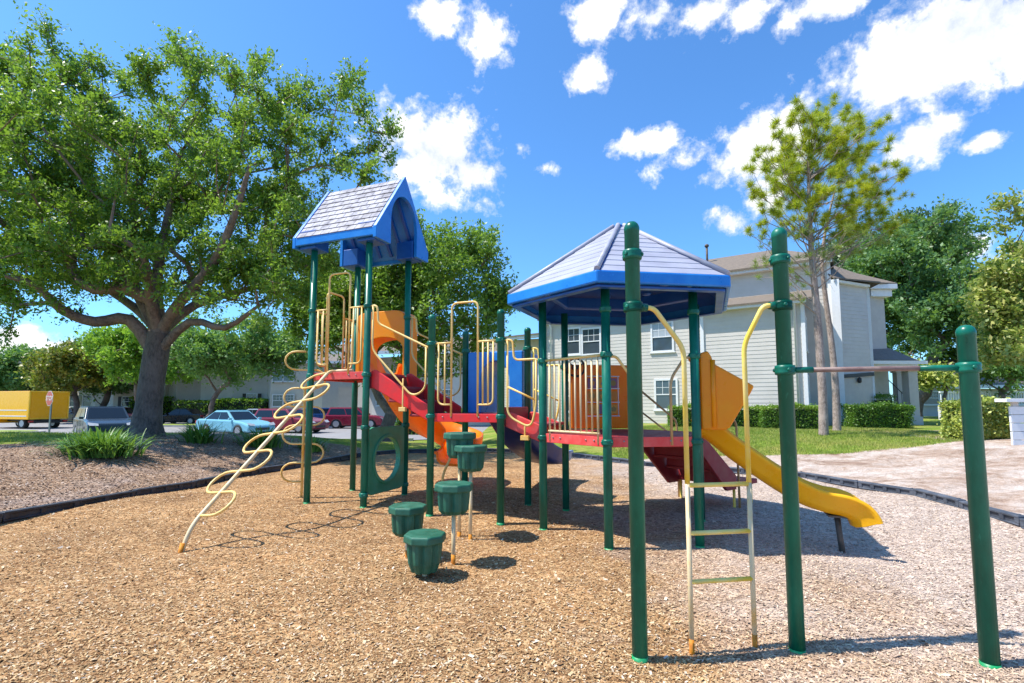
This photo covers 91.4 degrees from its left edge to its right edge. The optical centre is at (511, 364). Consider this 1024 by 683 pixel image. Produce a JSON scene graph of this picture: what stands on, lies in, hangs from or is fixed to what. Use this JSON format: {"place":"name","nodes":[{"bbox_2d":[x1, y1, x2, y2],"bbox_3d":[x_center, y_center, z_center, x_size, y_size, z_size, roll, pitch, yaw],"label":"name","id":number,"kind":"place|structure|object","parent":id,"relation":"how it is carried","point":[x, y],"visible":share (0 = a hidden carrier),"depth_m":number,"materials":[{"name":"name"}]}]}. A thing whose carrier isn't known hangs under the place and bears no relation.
{"place":"outdoors","nodes":[
{"label":"outdoors","id":0,"kind":"place"},
{"bbox_2d":[0,431,182,442],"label":"grass","id":1,"kind":"structure","parent":0,"point":[33,436],"depth_m":14.01,"materials":[{"name":"green plant"}]},
{"bbox_2d":[0,421,489,439],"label":"parking lot","id":2,"kind":"structure","parent":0,"point":[329,432],"depth_m":36.14,"materials":[{"name":"grey asphalt"}]},
{"bbox_2d":[0,391,69,428],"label":"box truck","id":3,"kind":"object","parent":2,"relation":"on","point":[22,409],"visible":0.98,"depth_m":37.34,"materials":[{"name":"yellow paint"}]},
{"bbox_2d":[60,408,73,420],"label":"parked car","id":4,"kind":"object","parent":2,"relation":"on","point":[70,414],"visible":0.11,"depth_m":50.78,"materials":[{"name":"paint"}]},
{"bbox_2d":[73,406,131,432],"bbox_3d":[-21.578,3.055,26.440,4.820,1.690,2.270,-4,-6,42],"label":"parked car","id":5,"kind":"object","parent":2,"relation":"on","point":[103,418],"visible":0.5,"depth_m":25.61,"materials":[{"name":"paint"}]},
{"bbox_2d":[125,408,132,416],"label":"parked car","id":6,"kind":"object","parent":2,"relation":"on","point":[129,411],"visible":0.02,"depth_m":49.64,"materials":[{"name":"paint"}]},
{"bbox_2d":[163,425,193,426],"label":"kerb","id":7,"kind":"structure","parent":2,"relation":"on","point":[176,425],"depth_m":40.43,"materials":[{"name":"concrete"}]},
{"bbox_2d":[163,424,195,424],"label":"island grass","id":8,"kind":"structure","parent":7,"relation":"on","point":[178,424],"depth_m":41.93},
{"bbox_2d":[138,308,307,418],"bbox_3d":[-23.123,0.129,40.826,13.117,10.167,11.736,0,-5,0],"label":"oak","id":9,"kind":"object","parent":8,"relation":"on","point":[200,352],"visible":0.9,"depth_m":38.52,"materials":[{"name":"green plant"}]},
{"bbox_2d":[163,409,206,423],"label":"parked car","id":10,"kind":"object","parent":2,"relation":"on","point":[174,416],"visible":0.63,"depth_m":45.38,"materials":[{"name":"paint"}]},
{"bbox_2d":[195,410,274,433],"bbox_3d":[-16.217,3.403,29.321,4.570,1.460,2.120,-2,-5,24],"label":"parked car","id":11,"kind":"object","parent":2,"relation":"on","point":[243,420],"visible":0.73,"depth_m":28.63,"materials":[{"name":"paint"}]},
{"bbox_2d":[247,409,257,414],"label":"parked car","id":12,"kind":"object","parent":2,"relation":"on","point":[253,411],"visible":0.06,"depth_m":47.08,"materials":[{"name":"paint"}]},
{"bbox_2d":[254,409,328,432],"bbox_3d":[-14.326,3.609,32.314,4.720,1.530,2.120,-1,-5,17],"label":"parked car","id":13,"kind":"object","parent":2,"relation":"on","point":[266,414],"visible":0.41,"depth_m":31.67,"materials":[{"name":"paint"}]},
{"bbox_2d":[313,408,328,418],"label":"parked car","id":14,"kind":"object","parent":2,"relation":"on","point":[317,413],"visible":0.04,"depth_m":45.70,"materials":[{"name":"paint"}]},
{"bbox_2d":[325,407,383,428],"bbox_3d":[-11.930,4.065,38.340,4.415,1.590,2.129,0,-5,0],"label":"parked car","id":15,"kind":"object","parent":2,"relation":"on","point":[337,417],"visible":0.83,"depth_m":37.44,"materials":[{"name":"paint"}]},
{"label":"kerb","id":16,"kind":"structure","parent":2,"relation":"on","visible":0},
{"bbox_2d":[0,430,37,431],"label":"island grass","id":17,"kind":"structure","parent":16,"relation":"on","point":[16,430],"depth_m":32.06,"materials":[{"name":"green plant"}]},
{"bbox_2d":[0,416,1023,682],"bbox_3d":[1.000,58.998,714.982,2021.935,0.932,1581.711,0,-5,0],"label":"ground","id":18,"kind":"structure","parent":0,"point":[940,468],"depth_m":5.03,"materials":[{"name":"beige wood"}]},
{"bbox_2d":[0,342,48,390],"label":"roadside tree","id":19,"kind":"object","parent":18,"relation":"on","point":[10,357],"visible":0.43,"depth_m":51.61,"materials":[{"name":"green plant"}]},
{"bbox_2d":[46,391,52,432],"bbox_3d":[-23.826,2.671,25.768,0.797,2.618,0.143,-2,-5,28],"label":"stop sign","id":20,"kind":"object","parent":18,"relation":"on","point":[49,398],"visible":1,"depth_m":25.78,"materials":[{"name":"metal"}]},
{"bbox_2d":[13,337,122,418],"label":"golden tree","id":21,"kind":"object","parent":18,"relation":"on","point":[63,367],"visible":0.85,"depth_m":47.03,"materials":[{"name":"green plant"}]},
{"bbox_2d":[0,490,135,523],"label":"edging timber","id":22,"kind":"object","parent":18,"relation":"on","point":[20,514],"visible":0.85,"depth_m":7.07,"materials":[{"name":"black plastic"}]},
{"bbox_2d":[24,426,162,459],"bbox_3d":[-8.454,1.565,10.250,2.480,0.634,2.247,-3,-6,35],"label":"agapanthus clump","id":23,"kind":"object","parent":18,"relation":"on","point":[99,445],"visible":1,"depth_m":10.01,"materials":[{"name":"green plant"}]},
{"bbox_2d":[68,326,133,405],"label":"roadside tree","id":24,"kind":"object","parent":18,"relation":"on","point":[119,387],"visible":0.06,"depth_m":51.19,"materials":[{"name":"green plant"}]},
{"bbox_2d":[75,313,209,415],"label":"lime green tree","id":25,"kind":"object","parent":18,"relation":"on","point":[115,346],"visible":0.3,"depth_m":43.87,"materials":[{"name":"green plant"}]},
{"bbox_2d":[127,395,173,414],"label":"shrub","id":26,"kind":"object","parent":18,"relation":"on","point":[167,404],"visible":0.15,"depth_m":53.71,"materials":[{"name":"green plant"}]},
{"bbox_2d":[0,434,319,510],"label":"leaf litter","id":27,"kind":"object","parent":18,"relation":"on","point":[44,447],"visible":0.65,"depth_m":9.59,"materials":[{"name":"brown plant"}]},
{"bbox_2d":[133,480,195,495],"bbox_3d":[-5.980,2.184,8.629,0.120,0.248,0.993,-2,-5,23],"label":"edging timber","id":28,"kind":"object","parent":18,"relation":"on","point":[179,486],"visible":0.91,"depth_m":8.59,"materials":[{"name":"black plastic"}]},
{"bbox_2d":[18,354,352,409],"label":"apartment building","id":29,"kind":"structure","parent":18,"relation":"on","point":[274,392],"depth_m":53.91,"materials":[{"name":"paint"}]},
{"bbox_2d":[69,395,79,406],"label":"window","id":30,"kind":"structure","parent":29,"relation":"in","point":[71,400],"depth_m":58.77,"materials":[{"name":"grey glass"}]},
{"bbox_2d":[82,395,91,405],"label":"window","id":31,"kind":"structure","parent":29,"relation":"in","point":[85,401],"depth_m":57.48,"materials":[{"name":"grey glass"}]},
{"bbox_2d":[121,396,131,406],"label":"window","id":32,"kind":"structure","parent":29,"relation":"in","point":[124,401],"depth_m":53.70,"materials":[{"name":"grey glass"}]},
{"bbox_2d":[246,393,257,401],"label":"window","id":33,"kind":"structure","parent":29,"relation":"in","point":[248,395],"depth_m":53.74,"materials":[{"name":"grey glass"}]},
{"bbox_2d":[272,372,282,381],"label":"window","id":34,"kind":"structure","parent":29,"relation":"in","point":[274,379],"depth_m":52.39,"materials":[{"name":"glass"}]},
{"bbox_2d":[272,394,282,406],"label":"window","id":35,"kind":"structure","parent":29,"relation":"in","point":[277,399],"depth_m":52.20,"materials":[{"name":"grey glass"}]},
{"bbox_2d":[283,371,294,381],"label":"window","id":36,"kind":"structure","parent":29,"relation":"in","point":[285,379],"depth_m":52.39,"materials":[{"name":"glass"}]},
{"bbox_2d":[283,394,294,406],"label":"window","id":37,"kind":"structure","parent":29,"relation":"in","point":[289,397],"depth_m":52.22,"materials":[{"name":"grey glass"}]},
{"bbox_2d":[161,418,229,443],"bbox_3d":[-8.250,1.712,13.040,1.922,0.671,1.781,4,-6,-42],"label":"agapanthus clump","id":38,"kind":"object","parent":18,"relation":"on","point":[195,435],"visible":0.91,"depth_m":12.91,"materials":[{"name":"green plant"}]},
{"bbox_2d":[171,399,223,413],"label":"shrub","id":39,"kind":"object","parent":18,"relation":"on","point":[203,407],"visible":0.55,"depth_m":51.91,"materials":[{"name":"green plant"}]},
{"bbox_2d":[0,0,406,438],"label":"live oak","id":40,"kind":"object","parent":18,"relation":"on","point":[82,226],"visible":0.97,"depth_m":13.70,"materials":[{"name":"green plant"}]},
{"bbox_2d":[192,473,234,487],"bbox_3d":[-5.700,2.254,9.589,0.120,0.248,1.005,-1,-5,9],"label":"edging timber","id":41,"kind":"object","parent":18,"relation":"on","point":[202,482],"visible":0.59,"depth_m":9.41,"materials":[{"name":"black plastic"}]},
{"bbox_2d":[215,397,268,410],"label":"shrub","id":42,"kind":"object","parent":18,"relation":"on","point":[236,404],"visible":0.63,"depth_m":51.94,"materials":[{"name":"green plant"}]},
{"bbox_2d":[237,466,267,477],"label":"edging timber","id":43,"kind":"object","parent":18,"relation":"on","point":[262,470],"visible":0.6,"depth_m":10.69,"materials":[{"name":"black plastic"}]},
{"bbox_2d":[218,426,299,449],"bbox_3d":[-6.806,1.942,13.580,2.387,0.627,2.245,0,-5,0],"label":"agapanthus clump","id":44,"kind":"object","parent":18,"relation":"on","point":[273,442],"visible":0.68,"depth_m":13.51,"materials":[{"name":"green plant"}]},
{"bbox_2d":[265,459,320,472],"bbox_3d":[-5.136,2.431,11.812,0.120,0.248,1.581,-2,-5,24],"label":"edging timber","id":45,"kind":"object","parent":18,"relation":"on","point":[274,468],"visible":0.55,"depth_m":11.53,"materials":[{"name":"black plastic"}]},
{"bbox_2d":[294,435,334,452],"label":"agapanthus clump","id":46,"kind":"object","parent":18,"relation":"on","point":[315,448],"visible":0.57,"depth_m":14.33,"materials":[{"name":"green plant"}]},
{"bbox_2d":[321,453,358,463],"bbox_3d":[-4.619,2.554,13.400,0.120,0.248,1.762,-1,-5,13],"label":"edging timber","id":47,"kind":"object","parent":18,"relation":"on","point":[346,457],"visible":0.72,"depth_m":13.24,"materials":[{"name":"black plastic"}]},
{"bbox_2d":[337,438,413,440],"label":"kerb","id":48,"kind":"structure","parent":18,"relation":"on","point":[410,439],"depth_m":24.86,"materials":[{"name":"concrete"}]},
{"bbox_2d":[358,450,395,456],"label":"edging timber","id":49,"kind":"object","parent":18,"relation":"on","point":[386,452],"visible":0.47,"depth_m":15.00,"materials":[{"name":"black plastic"}]},
{"bbox_2d":[260,208,525,441],"bbox_3d":[-4.809,-1.496,20.643,11.004,9.602,7.031,0,-5,0],"label":"live oak","id":50,"kind":"object","parent":18,"relation":"on","point":[432,277],"visible":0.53,"depth_m":19.62,"materials":[{"name":"green plant"}]},
{"bbox_2d":[315,337,496,424],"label":"apartment building","id":51,"kind":"structure","parent":18,"relation":"on","point":[344,396],"depth_m":44.18,"materials":[{"name":"paint"}]},
{"bbox_2d":[440,361,453,374],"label":"window","id":52,"kind":"structure","parent":51,"relation":"in","point":[447,362],"depth_m":41.44,"materials":[{"name":"grey glass"}]},
{"bbox_2d":[441,389,453,400],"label":"window","id":53,"kind":"structure","parent":51,"relation":"in","point":[447,390],"depth_m":41.27,"materials":[{"name":"grey glass"}]},
{"bbox_2d":[388,502,426,557],"bbox_3d":[-1.085,1.791,5.191,0.385,0.664,0.385,0,-5,0],"label":"stepping pod","id":54,"kind":"object","parent":18,"relation":"on","point":[406,517],"visible":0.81,"depth_m":5.08,"materials":[{"name":"plastic"}]},
{"bbox_2d":[408,448,437,452],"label":"edging timber","id":55,"kind":"object","parent":18,"relation":"on","point":[418,450],"visible":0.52,"depth_m":15.54,"materials":[{"name":"black plastic"}]},
{"bbox_2d":[403,528,445,576],"bbox_3d":[-0.822,1.834,4.703,0.385,0.499,0.385,0,-5,0],"label":"stepping pod","id":56,"kind":"object","parent":18,"relation":"on","point":[424,549],"visible":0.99,"depth_m":4.59,"materials":[{"name":"plastic"}]},
{"bbox_2d":[394,408,461,434],"bbox_3d":[-5.074,3.478,30.591,4.273,1.940,1.896,0,-5,0],"label":"hedge","id":57,"kind":"object","parent":18,"relation":"on","point":[399,422],"visible":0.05,"depth_m":29.89,"materials":[{"name":"green plant"}]},
{"bbox_2d":[434,480,472,564],"bbox_3d":[-0.589,1.654,5.044,0.384,0.914,0.384,0,-5,0],"label":"stepping pod","id":58,"kind":"object","parent":18,"relation":"on","point":[453,498],"visible":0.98,"depth_m":4.97,"materials":[{"name":"plastic"}]},
{"bbox_2d":[443,432,475,536],"bbox_3d":[-0.626,1.497,5.965,0.384,1.374,0.384,0,-5,0],"label":"stepping pod","id":59,"kind":"object","parent":18,"relation":"on","point":[453,439],"visible":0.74,"depth_m":5.90,"materials":[{"name":"plastic"}]},
{"bbox_2d":[454,444,486,539],"bbox_3d":[-0.483,1.558,5.845,0.385,1.234,0.385,0,-5,0],"label":"stepping pod","id":60,"kind":"object","parent":18,"relation":"on","point":[470,458],"visible":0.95,"depth_m":5.78,"materials":[{"name":"plastic"}]},
{"bbox_2d":[486,448,511,452],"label":"edging timber","id":61,"kind":"object","parent":18,"relation":"on","point":[492,450],"visible":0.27,"depth_m":15.68,"materials":[{"name":"black plastic"}]},
{"bbox_2d":[178,177,882,552],"bbox_3d":[0.180,-0.278,7.793,7.721,5.507,5.259,0,-5,0],"label":"play structure","id":62,"kind":"object","parent":18,"relation":"on","point":[368,227],"visible":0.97,"depth_m":7.19,"materials":[{"name":"green paint"}]},
{"bbox_2d":[573,453,598,460],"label":"edging timber","id":63,"kind":"object","parent":18,"relation":"on","point":[587,456],"visible":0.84,"depth_m":13.83,"materials":[{"name":"grey plastic"}]},
{"bbox_2d":[599,456,644,463],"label":"edging timber","id":64,"kind":"object","parent":18,"relation":"on","point":[619,460],"visible":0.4,"depth_m":12.82,"materials":[{"name":"grey plastic"}]},
{"bbox_2d":[644,461,654,466],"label":"edging timber","id":65,"kind":"object","parent":18,"relation":"on","point":[649,464],"visible":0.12,"depth_m":12.02,"materials":[{"name":"grey plastic"}]},
{"bbox_2d":[666,401,691,426],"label":"hedge","id":66,"kind":"object","parent":18,"relation":"on","point":[677,413],"visible":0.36,"depth_m":20.20,"materials":[{"name":"green plant"}]},
{"bbox_2d":[492,244,927,424],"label":"apartment house","id":67,"kind":"structure","parent":18,"relation":"on","point":[856,306],"depth_m":22.46,"materials":[{"name":"beige"}]},
{"bbox_2d":[568,327,581,355],"bbox_3d":[3.230,-1.246,27.215,1.250,1.551,0.110,-3,-5,33],"label":"window","id":68,"kind":"structure","parent":67,"relation":"in","point":[574,333],"depth_m":27.10,"materials":[{"name":"white paint"}]},
{"bbox_2d":[581,327,600,355],"bbox_3d":[4.210,-1.217,26.576,1.250,1.517,0.110,-3,-5,33],"label":"window","id":69,"kind":"structure","parent":67,"relation":"in","point":[590,337],"depth_m":26.58,"materials":[{"name":"white paint"}]},
{"bbox_2d":[650,321,675,353],"bbox_3d":[7.370,-1.344,24.538,1.250,1.555,0.110,-3,-5,33],"label":"window","id":70,"kind":"structure","parent":67,"relation":"in","point":[662,341],"depth_m":24.55,"materials":[{"name":"white paint"}]},
{"bbox_2d":[653,378,677,410],"bbox_3d":[7.471,1.464,24.245,1.250,1.573,0.110,-3,-5,33],"label":"window","id":71,"kind":"structure","parent":67,"relation":"in","point":[661,386],"depth_m":24.29,"materials":[{"name":"white paint"}]},
{"bbox_2d":[805,316,808,353],"bbox_3d":[12.545,-1.270,21.331,0.110,1.520,1.100,-3,-5,33],"label":"window","id":72,"kind":"structure","parent":67,"relation":"in","point":[805,316],"depth_m":21.03,"materials":[{"name":"white paint"}]},
{"bbox_2d":[808,375,810,404],"bbox_3d":[12.545,1.222,21.130,0.110,1.520,1.100,-3,-5,33],"label":"window","id":73,"kind":"structure","parent":67,"relation":"in","point":[808,375],"depth_m":20.94,"materials":[{"name":"white paint"}]},
{"bbox_2d":[731,404,764,427],"bbox_3d":[8.918,2.077,20.010,2.144,1.209,1.378,-1,-5,15],"label":"hedge","id":74,"kind":"object","parent":18,"relation":"on","point":[753,417],"visible":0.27,"depth_m":19.46,"materials":[{"name":"green plant"}]},
{"bbox_2d":[730,467,803,477],"bbox_3d":[5.362,2.351,10.715,1.584,0.248,0.120,-3,-6,36],"label":"edging timber","id":75,"kind":"object","parent":18,"relation":"on","point":[743,471],"visible":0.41,"depth_m":10.90,"materials":[{"name":"grey plastic"}]},
{"bbox_2d":[754,402,817,428],"bbox_3d":[10.479,2.023,19.058,2.309,1.241,1.428,-1,-5,11],"label":"hedge","id":76,"kind":"object","parent":18,"relation":"on","point":[806,416],"visible":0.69,"depth_m":18.57,"materials":[{"name":"green plant"}]},
{"bbox_2d":[622,221,1001,669],"bbox_3d":[1.847,0.577,3.247,2.225,3.072,0.312,0,-5,3],"label":"ladder and bar station","id":77,"kind":"object","parent":18,"relation":"on","point":[967,367],"visible":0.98,"depth_m":3.22,"materials":[{"name":"green paint"}]},
{"bbox_2d":[738,89,916,435],"bbox_3d":[10.103,-3.747,15.980,6.881,12.499,4.384,0,-5,0],"label":"pine tree","id":78,"kind":"object","parent":18,"relation":"on","point":[839,154],"visible":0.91,"depth_m":15.65,"materials":[{"name":"green plant"}]},
{"bbox_2d":[803,472,859,488],"bbox_3d":[6.152,2.267,9.646,0.120,0.248,1.221,1,-5,-14],"label":"edging timber","id":79,"kind":"object","parent":18,"relation":"on","point":[845,482],"visible":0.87,"depth_m":9.55,"materials":[{"name":"grey plastic"}]},
{"bbox_2d":[820,173,915,430],"bbox_3d":[12.540,-2.339,17.616,3.325,9.880,2.025,2,-5,-23],"label":"pine tree","id":80,"kind":"object","parent":18,"relation":"on","point":[836,412],"visible":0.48,"depth_m":17.28,"materials":[{"name":"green plant"}]},
{"bbox_2d":[840,400,916,428],"bbox_3d":[14.362,2.030,19.694,2.584,1.282,1.172,0,-5,0],"label":"hedge","id":81,"kind":"object","parent":18,"relation":"on","point":[880,414],"visible":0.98,"depth_m":19.36,"materials":[{"name":"green plant"}]},
{"bbox_2d":[871,392,896,403],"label":"hedge","id":82,"kind":"object","parent":18,"relation":"on","point":[879,396],"visible":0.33,"depth_m":22.05,"materials":[{"name":"green plant"}]},
{"bbox_2d":[858,481,913,495],"bbox_3d":[6.450,2.179,8.603,0.120,0.248,0.939,2,-5,-18],"label":"edging timber","id":83,"kind":"object","parent":18,"relation":"on","point":[870,486],"visible":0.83,"depth_m":8.59,"materials":[{"name":"grey plastic"}]},
{"bbox_2d":[806,196,994,272],"bbox_3d":[30.296,-3.993,40.523,12.603,17.174,11.347,0,-5,0],"label":"grey green tree","id":84,"kind":"object","parent":18,"relation":"on","point":[920,210],"visible":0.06,"depth_m":38.82,"materials":[{"name":"green plant"}]},
{"bbox_2d":[841,193,1020,417],"bbox_3d":[28.825,-3.706,33.975,12.698,15.550,10.029,0,-5,0],"label":"evergreen oak","id":85,"kind":"object","parent":18,"relation":"on","point":[924,311],"visible":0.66,"depth_m":32.75,"materials":[{"name":"green plant"}]},
{"bbox_2d":[892,356,986,414],"bbox_3d":[22.845,1.422,27.204,3.630,4.039,3.904,-2,-5,19],"label":"young tree","id":86,"kind":"object","parent":18,"relation":"on","point":[928,380],"visible":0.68,"depth_m":26.85,"materials":[{"name":"green plant"}]},
{"bbox_2d":[913,488,965,507],"bbox_3d":[6.528,2.084,7.657,0.120,0.248,1.000,-1,-5,8],"label":"edging timber","id":87,"kind":"object","parent":18,"relation":"on","point":[937,497],"visible":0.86,"depth_m":7.61,"materials":[{"name":"grey plastic"}]},
{"bbox_2d":[919,362,1023,415],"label":"garden building","id":88,"kind":"structure","parent":18,"relation":"on","point":[930,407],"depth_m":39.82,"materials":[{"name":"grey"}]},
{"bbox_2d":[924,391,939,405],"bbox_3d":[33.286,2.669,39.754,1.500,1.174,0.110,0,-5,0],"label":"window","id":89,"kind":"structure","parent":88,"relation":"in","point":[932,401],"depth_m":39.74,"materials":[{"name":"grey glass"}]},
{"bbox_2d":[937,395,1010,439],"bbox_3d":[12.536,1.504,13.461,1.710,1.433,1.223,0,-5,0],"label":"hedge","id":90,"kind":"object","parent":18,"relation":"on","point":[996,423],"visible":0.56,"depth_m":13.20,"materials":[{"name":"green plant"}]},
{"bbox_2d":[938,391,1023,419],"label":"white balustrade","id":91,"kind":"object","parent":18,"relation":"on","point":[986,393],"visible":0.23,"depth_m":30.91,"materials":[{"name":"paint"}]},
{"bbox_2d":[951,350,1023,398],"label":"courtyard tree","id":92,"kind":"object","parent":18,"relation":"on","point":[1008,373],"visible":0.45,"depth_m":29.45,"materials":[{"name":"green plant"}]},
{"bbox_2d":[958,185,1023,374],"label":"magnolia","id":93,"kind":"object","parent":18,"relation":"on","point":[995,304],"visible":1,"depth_m":16.14,"materials":[{"name":"green plant"}]},
{"bbox_2d":[959,501,1023,526],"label":"edging timber","id":94,"kind":"object","parent":18,"relation":"on","point":[1006,516],"visible":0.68,"depth_m":6.42,"materials":[{"name":"grey plastic"}]},
{"bbox_2d":[994,399,1023,444],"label":"white board fence","id":95,"kind":"object","parent":18,"relation":"on","point":[1016,420],"visible":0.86,"depth_m":11.90,"materials":[{"name":"paint"}]},
{"bbox_2d":[1020,518,1023,528],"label":"edging timber","id":96,"kind":"object","parent":18,"relation":"on","point":[1022,523],"visible":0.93,"depth_m":6.13,"materials":[{"name":"grey plastic"}]},
{"bbox_2d":[0,0,1023,400],"label":"sky","id":97,"kind":"structure","parent":0,"point":[557,123],"materials":[{"name":"blue"}]},
{"bbox_2d":[588,425,1010,458],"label":"grass","id":98,"kind":"structure","parent":0,"point":[878,432],"depth_m":14.60,"materials":[{"name":"green plant"}]}
]}

